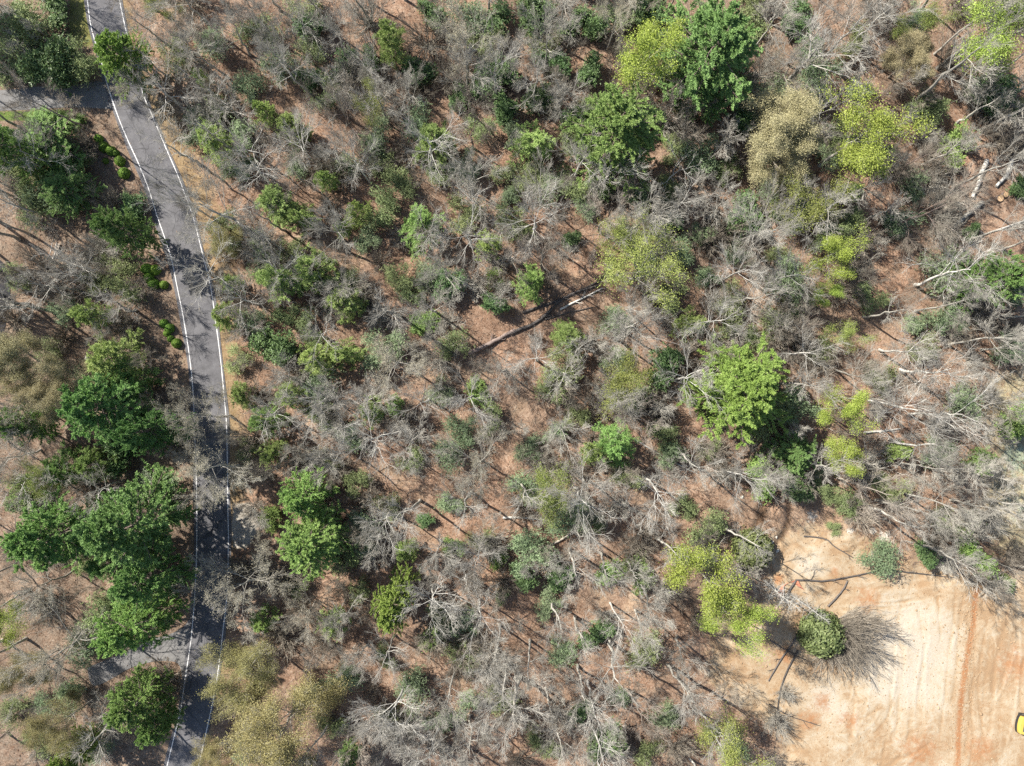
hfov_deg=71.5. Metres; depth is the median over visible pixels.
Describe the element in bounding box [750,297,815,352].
bare shrub
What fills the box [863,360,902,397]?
twiggy shrub
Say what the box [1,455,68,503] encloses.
leafing tree
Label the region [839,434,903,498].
bare shrub
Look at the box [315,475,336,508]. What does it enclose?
bare shrub
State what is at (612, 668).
bare tree
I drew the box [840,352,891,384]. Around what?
bare sapling
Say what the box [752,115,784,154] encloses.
bare shrub
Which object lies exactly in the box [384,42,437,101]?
bare shrub
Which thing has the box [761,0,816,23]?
bare tree
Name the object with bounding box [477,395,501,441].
twiggy shrub
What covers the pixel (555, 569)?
bare tree
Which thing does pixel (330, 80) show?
bare tree
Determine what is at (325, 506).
bare shrub
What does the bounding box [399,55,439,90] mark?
laurel shrub
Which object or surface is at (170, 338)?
clipped shrub
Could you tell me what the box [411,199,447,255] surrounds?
bare tree
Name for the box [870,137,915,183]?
bare shrub
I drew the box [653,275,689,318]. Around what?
twiggy shrub
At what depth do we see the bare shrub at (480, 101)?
123.36 m
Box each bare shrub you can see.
[0,27,39,87]
[0,173,23,205]
[0,234,66,303]
[0,295,31,341]
[0,516,29,577]
[6,488,36,516]
[15,275,71,308]
[17,581,57,624]
[21,743,52,765]
[42,318,74,353]
[45,439,72,460]
[55,124,100,159]
[62,266,106,302]
[67,224,120,282]
[68,471,88,495]
[79,176,122,213]
[85,691,137,744]
[92,295,142,340]
[111,725,143,751]
[118,670,136,690]
[128,655,191,711]
[163,0,209,19]
[166,423,195,459]
[183,77,230,132]
[202,234,230,261]
[213,553,264,594]
[218,420,269,462]
[219,685,254,723]
[228,486,266,529]
[234,8,258,30]
[236,222,278,265]
[240,376,268,408]
[247,236,290,288]
[247,563,282,592]
[249,99,289,147]
[252,615,299,669]
[255,253,301,307]
[255,468,273,485]
[257,293,277,308]
[257,544,304,599]
[261,431,328,483]
[270,360,309,406]
[276,14,295,32]
[276,340,303,377]
[279,593,319,632]
[288,499,334,521]
[297,151,328,185]
[297,253,333,298]
[303,625,333,661]
[305,401,347,442]
[305,444,355,485]
[312,6,330,29]
[312,142,359,194]
[312,181,343,221]
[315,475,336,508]
[317,294,333,318]
[324,35,374,101]
[326,577,353,602]
[329,535,366,570]
[330,423,362,463]
[334,0,399,39]
[344,476,394,527]
[350,144,381,170]
[356,278,381,319]
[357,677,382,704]
[358,603,379,629]
[363,298,402,335]
[366,99,402,127]
[368,247,390,275]
[369,700,431,752]
[373,87,420,128]
[373,541,405,570]
[379,326,418,355]
[381,396,425,440]
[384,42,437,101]
[385,123,423,169]
[389,223,413,250]
[390,2,460,65]
[397,74,436,105]
[399,113,425,139]
[411,263,451,304]
[412,332,470,392]
[412,625,458,664]
[414,703,464,749]
[417,733,451,764]
[422,45,471,100]
[426,453,445,469]
[428,375,453,397]
[430,301,465,337]
[437,635,479,679]
[438,545,461,574]
[438,599,470,631]
[441,664,476,686]
[457,262,490,301]
[457,625,507,665]
[458,570,491,601]
[460,47,483,74]
[462,521,509,568]
[465,647,511,699]
[466,77,497,109]
[473,248,520,276]
[478,264,515,294]
[481,565,522,606]
[485,87,520,123]
[492,693,531,736]
[498,748,538,765]
[500,491,540,528]
[511,429,548,468]
[520,446,561,486]
[528,257,560,291]
[532,56,568,86]
[533,361,582,407]
[534,694,578,746]
[537,79,562,120]
[540,447,592,499]
[554,0,580,18]
[572,425,606,445]
[574,386,609,424]
[576,322,609,357]
[584,372,611,398]
[588,603,618,628]
[594,491,632,526]
[603,35,634,62]
[603,743,635,762]
[607,184,633,209]
[609,75,656,116]
[614,531,659,572]
[616,218,654,255]
[620,514,661,554]
[622,265,663,316]
[625,651,651,675]
[636,71,657,94]
[639,383,675,418]
[647,99,698,143]
[648,215,678,260]
[649,193,681,224]
[649,447,680,470]
[653,311,680,336]
[653,401,678,426]
[655,732,701,765]
[656,573,689,611]
[658,332,703,373]
[671,124,707,170]
[681,377,724,431]
[682,605,714,642]
[684,217,732,259]
[692,431,735,474]
[694,339,724,378]
[699,455,750,489]
[702,87,745,116]
[705,199,757,255]
[711,142,748,177]
[712,553,771,598]
[729,339,750,347]
[734,432,760,456]
[740,70,774,97]
[743,474,764,499]
[746,33,796,87]
[747,0,784,17]
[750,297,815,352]
[750,342,785,375]
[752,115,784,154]
[753,228,782,255]
[753,431,783,474]
[755,264,778,284]
[756,159,810,198]
[757,186,776,217]
[759,702,792,744]
[769,69,798,100]
[770,272,818,331]
[772,682,798,705]
[775,419,814,451]
[782,330,815,370]
[786,468,822,502]
[804,337,845,374]
[805,603,907,687]
[811,114,851,155]
[820,258,866,308]
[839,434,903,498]
[842,491,890,537]
[843,217,897,261]
[843,246,880,283]
[850,107,904,156]
[859,0,913,34]
[865,396,891,423]
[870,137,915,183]
[875,42,902,71]
[875,200,914,240]
[881,147,921,190]
[884,498,925,531]
[902,115,944,155]
[911,147,967,186]
[913,172,993,236]
[918,158,962,197]
[918,528,958,559]
[920,501,965,545]
[921,401,960,441]
[927,209,965,248]
[931,546,962,578]
[933,23,973,78]
[934,262,991,312]
[934,321,965,347]
[937,0,975,21]
[946,461,973,486]
[952,515,997,553]
[954,60,1023,110]
[958,326,984,350]
[961,300,1018,342]
[962,343,993,369]
[963,558,989,586]
[964,74,1022,133]
[974,382,1009,408]
[974,502,1011,537]
[978,567,1018,602]
[983,120,1023,161]
[990,314,1023,345]
[992,102,1023,131]
[992,536,1023,574]
[1007,129,1023,164]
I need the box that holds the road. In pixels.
[84,0,231,765]
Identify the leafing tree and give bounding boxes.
[0,595,47,649]
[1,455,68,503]
[142,0,184,27]
[349,75,387,129]
[516,459,578,528]
[592,205,656,259]
[593,216,696,310]
[595,346,654,425]
[612,9,688,92]
[656,536,754,626]
[692,701,775,765]
[696,588,779,666]
[756,160,863,240]
[799,220,872,288]
[808,280,846,308]
[814,381,882,436]
[816,433,867,478]
[817,71,938,185]
[821,317,880,354]
[889,0,970,51]
[935,0,1023,76]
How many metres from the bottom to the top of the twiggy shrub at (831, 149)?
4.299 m
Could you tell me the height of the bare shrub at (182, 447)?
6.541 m
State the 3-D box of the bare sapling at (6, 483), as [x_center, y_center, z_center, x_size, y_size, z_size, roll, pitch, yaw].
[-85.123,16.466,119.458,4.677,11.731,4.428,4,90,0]
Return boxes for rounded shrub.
[729,525,773,570]
[795,607,846,659]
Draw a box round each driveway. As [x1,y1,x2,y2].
[0,81,111,110]
[88,619,189,685]
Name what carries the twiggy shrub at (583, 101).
on the ground
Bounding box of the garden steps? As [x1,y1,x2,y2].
[45,242,60,260]
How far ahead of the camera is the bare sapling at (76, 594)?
118.53 m
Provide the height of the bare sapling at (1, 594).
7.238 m
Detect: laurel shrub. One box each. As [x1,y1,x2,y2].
[0,124,27,159]
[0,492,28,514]
[14,31,80,97]
[34,0,69,37]
[101,438,141,479]
[118,190,147,223]
[244,322,302,367]
[290,66,324,93]
[291,10,327,45]
[328,45,359,85]
[361,42,381,76]
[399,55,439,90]
[415,512,435,528]
[417,0,449,30]
[431,267,468,301]
[448,80,469,112]
[468,60,500,104]
[475,0,515,43]
[478,291,513,315]
[481,49,503,73]
[486,56,522,88]
[492,89,520,128]
[493,586,511,606]
[509,559,540,594]
[512,0,559,37]
[520,80,554,115]
[531,48,572,79]
[545,559,576,593]
[551,17,582,42]
[559,103,589,126]
[560,230,581,249]
[567,699,594,726]
[572,3,614,42]
[574,616,616,650]
[577,49,603,88]
[585,715,628,765]
[587,176,614,204]
[631,0,669,30]
[638,100,666,129]
[643,342,685,391]
[644,206,684,234]
[672,97,700,122]
[723,187,764,236]
[729,106,759,136]
[768,204,794,223]
[778,470,814,503]
[780,0,816,41]
[794,30,824,66]
[806,86,831,109]
[879,144,899,172]
[911,536,943,569]
[961,221,981,242]
[964,71,1021,121]
[1006,173,1023,200]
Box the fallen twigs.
[0,0,1023,765]
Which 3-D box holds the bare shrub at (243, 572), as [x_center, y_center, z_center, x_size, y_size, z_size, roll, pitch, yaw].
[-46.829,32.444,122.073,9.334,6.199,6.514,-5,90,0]
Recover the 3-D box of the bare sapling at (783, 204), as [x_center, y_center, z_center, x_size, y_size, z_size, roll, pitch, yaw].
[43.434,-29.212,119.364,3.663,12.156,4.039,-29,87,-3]
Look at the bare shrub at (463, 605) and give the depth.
123.09 m
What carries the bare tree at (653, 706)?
on the ground
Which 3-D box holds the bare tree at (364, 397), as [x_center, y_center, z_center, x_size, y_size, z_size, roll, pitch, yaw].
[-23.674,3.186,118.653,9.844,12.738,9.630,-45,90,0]
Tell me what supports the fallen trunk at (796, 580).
on the ground
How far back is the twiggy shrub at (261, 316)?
122.68 m
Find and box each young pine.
[40,440,91,489]
[67,297,119,329]
[69,446,116,484]
[83,552,125,582]
[84,327,149,387]
[90,357,164,403]
[190,67,213,87]
[195,117,242,169]
[211,299,245,334]
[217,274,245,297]
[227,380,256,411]
[247,401,293,437]
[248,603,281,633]
[251,100,279,131]
[252,256,307,305]
[253,182,304,228]
[254,437,288,470]
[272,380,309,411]
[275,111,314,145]
[278,200,320,235]
[293,242,347,294]
[296,340,335,375]
[313,170,340,192]
[315,603,351,641]
[321,336,366,370]
[322,283,369,324]
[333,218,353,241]
[334,736,363,765]
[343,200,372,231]
[353,394,386,429]
[371,17,411,72]
[384,392,405,418]
[395,538,419,562]
[398,202,445,261]
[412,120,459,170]
[474,229,502,260]
[507,118,555,171]
[509,262,543,306]
[548,319,586,354]
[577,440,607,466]
[592,416,641,468]
[669,304,709,344]
[677,375,703,393]
[881,440,913,462]
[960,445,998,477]
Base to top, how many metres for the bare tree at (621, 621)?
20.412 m
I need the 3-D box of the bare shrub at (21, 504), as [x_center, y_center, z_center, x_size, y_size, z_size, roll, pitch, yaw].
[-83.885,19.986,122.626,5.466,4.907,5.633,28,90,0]
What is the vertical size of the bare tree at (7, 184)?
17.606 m
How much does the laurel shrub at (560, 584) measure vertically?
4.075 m
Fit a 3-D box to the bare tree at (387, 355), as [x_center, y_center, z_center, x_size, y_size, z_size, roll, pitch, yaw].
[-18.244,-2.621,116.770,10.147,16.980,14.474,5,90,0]
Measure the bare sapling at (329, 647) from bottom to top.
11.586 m
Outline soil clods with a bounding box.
[720,539,1023,765]
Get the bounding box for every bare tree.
[0,0,21,18]
[0,62,85,148]
[0,114,25,130]
[0,116,75,176]
[0,165,20,213]
[0,176,50,226]
[0,222,31,252]
[0,232,20,240]
[0,262,31,309]
[0,277,51,325]
[0,418,55,469]
[0,424,41,478]
[0,451,38,522]
[0,582,129,724]
[0,591,26,622]
[0,637,27,652]
[0,706,16,747]
[8,259,87,319]
[9,562,74,621]
[28,461,91,509]
[30,241,106,281]
[32,245,95,295]
[58,685,136,765]
[65,462,124,517]
[82,279,140,322]
[106,26,201,133]
[107,7,172,77]
[114,2,170,47]
[129,117,200,164]
[129,152,215,226]
[137,0,211,46]
[137,469,161,526]
[145,148,264,247]
[148,218,244,316]
[149,3,212,82]
[151,379,238,457]
[169,18,236,77]
[169,58,243,118]
[169,529,301,639]
[172,87,233,153]
[192,94,281,178]
[197,0,258,55]
[204,267,268,339]
[207,77,256,130]
[209,137,291,196]
[224,298,265,345]
[227,0,286,46]
[230,199,286,232]
[233,1,266,31]
[237,394,312,443]
[240,236,310,299]
[241,226,283,254]
[242,12,297,82]
[255,37,317,100]
[256,349,297,406]
[259,127,328,203]
[264,694,320,739]
[271,89,322,176]
[272,0,281,11]
[274,380,343,443]
[275,0,332,58]
[279,0,330,30]
[289,719,330,765]
[294,300,345,374]
[299,197,355,273]
[299,367,353,431]
[300,69,371,150]
[302,59,351,115]
[303,263,371,309]
[304,422,350,487]
[312,0,364,58]
[312,398,363,451]
[315,115,349,171]
[316,593,367,644]
[319,123,382,188]
[327,385,410,484]
[327,643,381,685]
[328,719,396,765]
[334,675,433,747]
[335,373,400,434]
[346,28,394,89]
[346,696,407,748]
[348,71,399,125]
[351,518,397,571]
[353,701,436,763]
[354,494,417,561]
[355,0,373,30]
[357,623,413,689]
[362,287,425,335]
[364,321,430,409]
[372,744,388,765]
[379,417,444,477]
[379,491,426,545]
[383,60,427,112]
[383,378,449,419]
[386,102,473,191]
[391,568,491,646]
[392,700,464,765]
[394,282,459,334]
[402,532,465,578]
[406,732,438,765]
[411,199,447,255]
[417,234,472,299]
[419,664,478,739]
[421,0,510,81]
[431,548,493,626]
[432,174,504,277]
[433,419,516,527]
[433,474,488,535]
[435,145,509,196]
[436,34,494,93]
[436,708,503,765]
[438,97,489,161]
[438,359,500,433]
[438,737,470,765]
[443,535,502,593]
[444,64,496,136]
[446,576,512,676]
[454,173,501,229]
[462,623,522,702]
[465,659,537,741]
[468,28,526,100]
[469,221,540,289]
[471,690,518,742]
[478,348,524,401]
[479,16,549,75]
[480,672,552,761]
[486,178,575,261]
[487,0,495,13]
[493,639,563,699]
[499,326,574,384]
[500,227,570,287]
[506,479,557,517]
[509,48,562,111]
[510,145,570,211]
[514,0,576,75]
[525,550,566,578]
[528,714,588,765]
[530,71,593,131]
[534,687,563,729]
[535,404,593,468]
[535,441,626,567]
[535,598,589,647]
[540,0,597,28]
[541,352,585,402]
[545,120,627,197]
[551,544,607,597]
[552,0,585,52]
[559,459,627,521]
[561,609,602,666]
[562,332,595,365]
[562,524,610,559]
[564,663,603,727]
[568,145,652,198]
[572,671,627,762]
[574,707,637,765]
[579,638,660,714]
[580,179,637,267]
[585,367,649,437]
[585,551,634,595]
[591,684,681,756]
[594,179,693,245]
[594,386,668,455]
[598,296,678,349]
[598,482,655,532]
[599,305,659,363]
[601,601,662,666]
[612,555,658,600]
[613,277,658,322]
[627,609,661,658]
[628,563,675,651]
[630,460,690,543]
[640,67,696,133]
[646,0,673,14]
[651,135,702,190]
[651,321,728,416]
[654,532,705,568]
[659,167,723,227]
[661,634,711,676]
[665,664,728,728]
[666,663,720,724]
[671,281,765,356]
[673,433,723,489]
[680,95,718,138]
[690,169,752,228]
[696,220,779,298]
[698,708,742,765]
[708,113,756,160]
[708,233,772,283]
[710,259,796,327]
[715,445,791,517]
[723,519,776,564]
[724,321,765,346]
[725,54,764,94]
[729,172,803,259]
[739,85,782,131]
[750,448,799,505]
[752,0,800,46]
[753,231,829,302]
[759,577,802,613]
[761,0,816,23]
[766,170,820,212]
[768,5,878,94]
[769,305,826,375]
[774,313,853,394]
[778,362,850,410]
[780,72,868,156]
[786,0,868,70]
[790,592,829,624]
[798,179,864,242]
[802,0,909,58]
[803,443,861,485]
[832,168,892,210]
[835,338,892,394]
[835,467,915,522]
[838,0,942,55]
[838,382,908,415]
[839,27,884,81]
[849,264,890,307]
[850,0,900,28]
[853,355,966,450]
[855,324,952,382]
[862,290,938,335]
[863,406,971,471]
[864,493,941,555]
[865,191,919,224]
[874,490,943,529]
[880,339,989,405]
[887,132,947,187]
[894,439,966,493]
[895,159,996,254]
[897,228,1013,304]
[900,475,984,541]
[904,1,1023,106]
[907,366,1014,467]
[914,270,989,332]
[914,540,998,603]
[922,120,994,169]
[933,0,1023,55]
[933,169,998,220]
[933,447,1005,504]
[945,304,1023,373]
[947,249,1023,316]
[948,0,1023,64]
[949,475,1023,538]
[951,130,1023,187]
[956,84,1016,125]
[960,370,1023,432]
[963,198,1023,245]
[969,456,1023,502]
[973,416,1018,448]
[977,65,1023,131]
[979,321,1023,383]
[988,496,1023,532]
[995,30,1023,75]
[998,303,1023,343]
[1002,204,1023,249]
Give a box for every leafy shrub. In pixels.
[5,473,42,512]
[53,109,70,124]
[62,112,87,130]
[258,504,284,536]
[407,306,441,333]
[408,325,426,335]
[417,625,447,652]
[440,536,465,556]
[463,373,489,407]
[484,267,504,291]
[488,550,508,571]
[593,557,623,588]
[619,548,656,595]
[744,452,776,504]
[837,178,864,203]
[934,116,979,172]
[956,533,999,579]
[992,396,1023,442]
[992,573,1015,593]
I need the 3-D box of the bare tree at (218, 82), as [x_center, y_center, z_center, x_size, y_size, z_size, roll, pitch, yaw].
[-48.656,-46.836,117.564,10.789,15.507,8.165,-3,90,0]
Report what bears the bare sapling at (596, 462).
on the ground
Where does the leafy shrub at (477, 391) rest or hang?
on the ground
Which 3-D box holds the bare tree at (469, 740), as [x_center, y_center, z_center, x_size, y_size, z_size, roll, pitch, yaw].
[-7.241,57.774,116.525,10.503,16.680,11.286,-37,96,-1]
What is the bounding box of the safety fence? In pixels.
[778,580,805,598]
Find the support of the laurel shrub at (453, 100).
on the ground
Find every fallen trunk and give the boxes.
[503,516,574,528]
[510,285,597,334]
[522,264,609,313]
[542,529,576,549]
[545,304,595,321]
[560,288,604,309]
[634,438,694,472]
[768,631,799,680]
[769,704,819,727]
[770,640,804,659]
[776,649,798,743]
[786,570,879,602]
[804,535,852,560]
[827,581,850,606]
[863,426,899,434]
[892,569,953,580]
[948,200,983,230]
[971,159,988,197]
[995,159,1013,186]
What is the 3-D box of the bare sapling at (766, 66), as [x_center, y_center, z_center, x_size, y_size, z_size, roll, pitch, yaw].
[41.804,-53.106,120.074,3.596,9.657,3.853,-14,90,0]
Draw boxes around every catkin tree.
[0,325,78,396]
[0,379,54,450]
[0,649,58,694]
[11,359,110,426]
[12,685,96,764]
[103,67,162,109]
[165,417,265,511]
[191,720,242,765]
[192,634,283,723]
[208,219,242,259]
[209,662,354,765]
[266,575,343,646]
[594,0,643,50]
[682,0,727,49]
[742,81,826,201]
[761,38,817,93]
[880,28,936,82]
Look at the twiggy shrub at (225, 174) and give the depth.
122.81 m
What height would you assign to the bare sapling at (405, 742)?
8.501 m
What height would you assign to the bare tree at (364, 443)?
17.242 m
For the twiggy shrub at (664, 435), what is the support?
on the ground
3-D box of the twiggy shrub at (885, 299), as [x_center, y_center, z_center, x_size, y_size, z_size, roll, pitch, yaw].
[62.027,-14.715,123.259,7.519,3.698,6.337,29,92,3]
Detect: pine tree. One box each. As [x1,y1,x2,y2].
[0,126,57,187]
[0,403,61,446]
[0,485,108,572]
[23,106,85,177]
[33,162,107,223]
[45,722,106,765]
[55,356,163,445]
[65,458,200,576]
[87,201,168,261]
[87,587,193,658]
[93,27,159,102]
[102,399,199,457]
[102,660,176,733]
[106,534,200,613]
[134,697,186,749]
[274,499,359,581]
[277,465,339,521]
[369,560,421,636]
[559,82,671,195]
[649,0,763,127]
[676,331,792,448]
[759,429,820,480]
[940,248,1023,314]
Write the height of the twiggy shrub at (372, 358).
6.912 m
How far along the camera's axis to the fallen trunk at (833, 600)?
124.73 m
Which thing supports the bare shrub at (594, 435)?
on the ground
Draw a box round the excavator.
[1015,712,1023,734]
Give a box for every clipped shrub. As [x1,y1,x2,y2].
[94,134,103,142]
[97,141,108,152]
[102,158,108,163]
[105,146,115,155]
[112,150,119,155]
[114,156,125,166]
[117,167,130,178]
[141,263,151,273]
[143,273,153,282]
[147,278,159,289]
[150,264,161,275]
[159,280,168,288]
[159,319,168,327]
[163,330,170,336]
[164,323,174,332]
[167,335,174,342]
[171,338,181,347]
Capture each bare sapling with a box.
[0,473,17,492]
[0,481,35,503]
[0,563,23,578]
[0,584,16,608]
[1,29,35,58]
[3,331,41,354]
[18,457,47,472]
[18,688,70,729]
[20,18,46,42]
[23,210,66,244]
[26,602,73,633]
[30,478,78,493]
[41,251,83,271]
[51,294,84,315]
[55,94,88,118]
[61,353,92,379]
[68,577,102,600]
[83,306,115,325]
[83,320,129,346]
[89,252,126,278]
[96,238,123,258]
[105,0,137,14]
[121,275,161,297]
[126,345,167,369]
[130,388,167,410]
[144,606,175,633]
[147,440,184,459]
[154,114,183,137]
[167,0,201,36]
[172,192,210,223]
[190,22,227,59]
[193,169,221,203]
[201,68,225,106]
[205,257,235,291]
[213,425,240,446]
[214,0,245,26]
[220,321,245,346]
[225,353,259,370]
[230,290,257,322]
[238,213,263,232]
[239,631,265,650]
[243,502,270,531]
[249,455,285,478]
[264,389,277,408]
[269,287,288,307]
[278,24,321,64]
[278,440,304,467]
[283,263,297,286]
[287,128,307,159]
[287,361,311,387]
[295,73,317,101]
[300,644,326,675]
[301,140,333,173]
[306,585,334,617]
[310,238,330,260]
[314,624,345,659]
[319,467,351,489]
[323,562,364,591]
[328,241,355,269]
[329,121,360,153]
[332,305,352,321]
[334,88,365,116]
[336,385,371,421]
[340,0,371,25]
[341,518,374,551]
[342,642,375,668]
[342,756,363,765]
[351,269,383,302]
[357,62,386,95]
[362,150,389,175]
[369,742,384,765]
[377,385,396,403]
[379,416,399,433]
[391,727,421,757]
[406,456,425,480]
[407,169,424,188]
[413,224,438,248]
[414,631,436,656]
[419,570,445,590]
[422,327,451,348]
[427,0,449,16]
[448,175,476,203]
[452,719,468,747]
[453,553,492,599]
[465,530,492,555]
[468,354,502,381]
[468,685,488,712]
[471,632,499,670]
[476,410,498,434]
[477,716,491,748]
[480,586,507,621]
[483,509,501,526]
[487,280,520,307]
[492,474,511,499]
[493,55,521,88]
[496,368,529,394]
[505,646,534,675]
[506,127,524,158]
[508,613,527,633]
[511,419,530,436]
[517,26,531,54]
[518,556,536,579]
[522,49,547,81]
[523,189,541,212]
[527,500,552,527]
[530,541,553,560]
[534,469,563,491]
[535,234,560,260]
[540,20,565,52]
[540,431,565,464]
[543,199,573,244]
[545,674,564,705]
[546,64,579,112]
[548,705,580,734]
[553,166,577,194]
[555,238,580,267]
[558,656,575,685]
[560,392,583,412]
[560,539,580,561]
[561,584,577,606]
[568,617,584,636]
[569,741,594,765]
[570,33,591,58]
[571,79,592,102]
[580,505,598,526]
[583,388,608,411]
[589,456,612,472]
[593,342,615,362]
[605,43,629,85]
[609,177,634,199]
[612,561,637,588]
[614,464,643,486]
[621,660,646,699]
[626,225,663,248]
[648,714,668,743]
[649,395,676,429]
[649,581,674,612]
[650,456,687,488]
[653,618,675,637]
[659,638,687,667]
[662,274,690,292]
[663,79,691,110]
[665,120,707,149]
[674,172,708,195]
[684,286,727,316]
[687,513,718,552]
[690,436,719,462]
[697,338,736,364]
[710,133,738,157]
[715,663,743,708]
[733,230,760,254]
[748,303,772,328]
[750,743,785,765]
[752,50,777,79]
[752,261,785,295]
[760,195,790,220]
[764,313,793,340]
[764,461,799,486]
[787,279,825,309]
[787,422,812,440]
[801,364,842,400]
[809,408,844,427]
[814,76,834,95]
[817,139,846,166]
[819,19,848,61]
[826,0,857,18]
[827,419,870,444]
[840,68,868,95]
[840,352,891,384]
[858,434,883,453]
[861,186,886,208]
[862,0,890,20]
[866,67,914,105]
[867,234,888,255]
[879,150,912,172]
[880,340,930,360]
[886,62,928,94]
[888,277,931,304]
[892,376,928,394]
[893,1,921,25]
[896,104,919,124]
[896,465,937,491]
[903,161,922,176]
[905,397,943,417]
[906,84,941,108]
[906,237,944,265]
[922,507,969,539]
[930,544,975,575]
[940,228,976,247]
[945,317,973,346]
[948,489,990,519]
[951,79,991,105]
[961,358,991,388]
[966,453,1017,473]
[968,106,1021,140]
[970,232,1012,261]
[974,409,1019,426]
[981,584,1017,602]
[984,473,1023,495]
[996,557,1023,584]
[1005,134,1023,151]
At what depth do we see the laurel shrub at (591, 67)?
121.82 m
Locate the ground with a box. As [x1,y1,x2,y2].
[0,0,1023,765]
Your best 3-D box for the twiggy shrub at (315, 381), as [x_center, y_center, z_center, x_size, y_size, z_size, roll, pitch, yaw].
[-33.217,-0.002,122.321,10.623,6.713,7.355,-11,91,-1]
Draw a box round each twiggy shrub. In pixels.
[0,0,34,51]
[0,0,55,67]
[0,36,32,88]
[0,158,14,183]
[0,259,33,292]
[0,692,32,738]
[8,165,49,185]
[12,175,56,235]
[14,169,80,214]
[17,728,51,760]
[29,687,59,719]
[33,335,63,362]
[40,291,75,330]
[44,32,104,87]
[51,674,86,724]
[57,135,96,176]
[63,554,95,576]
[63,619,98,676]
[70,359,92,386]
[70,598,129,636]
[74,265,107,297]
[81,572,139,613]
[86,723,116,765]
[93,244,126,269]
[98,255,147,305]
[139,469,188,504]
[153,28,193,84]
[180,101,223,152]
[187,84,232,132]
[191,24,232,64]
[203,205,245,239]
[210,233,241,253]
[213,152,258,182]
[220,343,255,374]
[226,116,258,155]
[227,67,267,108]
[228,10,289,50]
[230,308,269,335]
[231,737,254,765]
[235,436,262,462]
[243,245,278,284]
[248,227,270,248]
[252,47,300,87]
[269,303,301,327]
[271,234,305,261]
[278,0,322,19]
[282,146,311,180]
[283,575,309,602]
[291,33,328,70]
[292,303,326,345]
[294,363,345,403]
[296,678,332,706]
[304,391,332,436]
[306,65,340,109]
[309,445,344,472]
[311,703,354,739]
[320,659,364,691]
[321,545,363,578]
[326,503,390,562]
[331,421,362,453]
[332,266,365,297]
[333,149,362,178]
[340,469,374,499]
[345,575,371,608]
[350,220,381,257]
[355,328,412,376]
[356,112,396,158]
[361,176,401,232]
[364,149,398,177]
[369,704,403,740]
[371,490,401,523]
[375,638,398,669]
[379,164,419,200]
[380,258,417,297]
[393,439,425,476]
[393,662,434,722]
[396,284,428,306]
[401,98,433,145]
[412,253,456,292]
[418,709,455,733]
[421,373,454,409]
[425,596,455,640]
[426,160,449,185]
[430,438,466,478]
[433,326,474,360]
[434,491,466,514]
[439,411,479,452]
[441,0,486,41]
[441,630,481,679]
[442,143,482,186]
[444,602,479,641]
[445,192,489,234]
[453,685,480,723]
[462,26,506,58]
[462,113,498,142]
[462,526,496,551]
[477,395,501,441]
[484,681,521,717]
[486,159,528,193]
[490,199,535,244]
[495,185,520,214]
[501,117,527,150]
[502,467,553,505]
[506,523,560,579]
[511,430,542,462]
[512,157,549,197]
[523,715,562,759]
[524,27,565,58]
[531,362,566,406]
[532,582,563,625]
[535,167,565,209]
[538,419,567,443]
[542,492,590,544]
[545,343,587,387]
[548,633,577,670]
[551,161,598,204]
[553,119,599,163]
[562,401,590,429]
[573,198,596,223]
[574,93,601,107]
[574,507,607,536]
[593,0,652,29]
[593,303,632,335]
[597,344,633,374]
[599,371,659,418]
[606,684,630,708]
[607,458,647,490]
[614,212,640,248]
[616,44,639,76]
[623,625,663,673]
[624,181,651,206]
[628,241,659,280]
[633,735,665,765]
[642,697,680,734]
[644,419,680,453]
[650,439,691,469]
[653,27,668,49]
[653,70,682,91]
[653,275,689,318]
[655,171,685,207]
[659,131,689,168]
[666,488,699,520]
[669,230,694,266]
[673,126,721,179]
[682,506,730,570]
[688,221,717,246]
[692,263,721,290]
[697,434,723,461]
[703,286,746,344]
[704,726,722,744]
[707,278,746,316]
[711,152,744,187]
[715,737,753,763]
[723,237,755,273]
[730,72,765,110]
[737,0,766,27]
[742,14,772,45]
[742,320,774,354]
[749,401,794,442]
[754,70,797,116]
[756,166,789,204]
[756,282,804,332]
[760,244,793,274]
[763,244,810,314]
[775,378,821,427]
[776,192,814,237]
[794,47,846,99]
[805,328,836,364]
[806,217,858,260]
[812,140,842,175]
[813,467,832,495]
[818,485,844,506]
[821,114,881,155]
[823,520,841,536]
[831,17,868,61]
[832,203,867,233]
[833,485,864,521]
[842,74,876,101]
[852,280,894,315]
[853,532,902,583]
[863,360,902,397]
[868,471,918,506]
[878,206,927,239]
[895,80,956,132]
[895,166,930,207]
[899,309,937,336]
[900,0,926,31]
[905,330,942,361]
[913,244,968,300]
[917,433,961,470]
[927,299,977,335]
[931,502,986,543]
[943,377,985,426]
[946,254,990,296]
[983,0,1005,35]
[987,329,1023,366]
[1003,286,1023,311]
[1004,96,1023,120]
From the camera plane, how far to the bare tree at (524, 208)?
109.19 m
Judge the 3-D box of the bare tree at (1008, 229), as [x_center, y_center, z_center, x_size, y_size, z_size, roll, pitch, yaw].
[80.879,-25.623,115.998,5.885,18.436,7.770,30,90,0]
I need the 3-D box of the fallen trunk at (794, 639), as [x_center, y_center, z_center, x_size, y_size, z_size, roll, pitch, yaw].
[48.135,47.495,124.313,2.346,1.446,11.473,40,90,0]
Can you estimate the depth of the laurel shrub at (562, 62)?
121.66 m
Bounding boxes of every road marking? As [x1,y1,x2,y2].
[87,0,196,764]
[119,0,228,755]
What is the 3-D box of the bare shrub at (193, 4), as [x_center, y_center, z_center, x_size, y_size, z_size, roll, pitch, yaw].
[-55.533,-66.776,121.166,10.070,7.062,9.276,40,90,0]
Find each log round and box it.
[995,195,1003,201]
[1001,192,1007,197]
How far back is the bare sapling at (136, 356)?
117.87 m
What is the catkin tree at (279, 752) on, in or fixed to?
on the ground
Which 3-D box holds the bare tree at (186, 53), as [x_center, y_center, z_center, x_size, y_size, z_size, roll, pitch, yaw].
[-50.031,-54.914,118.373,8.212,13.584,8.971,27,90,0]

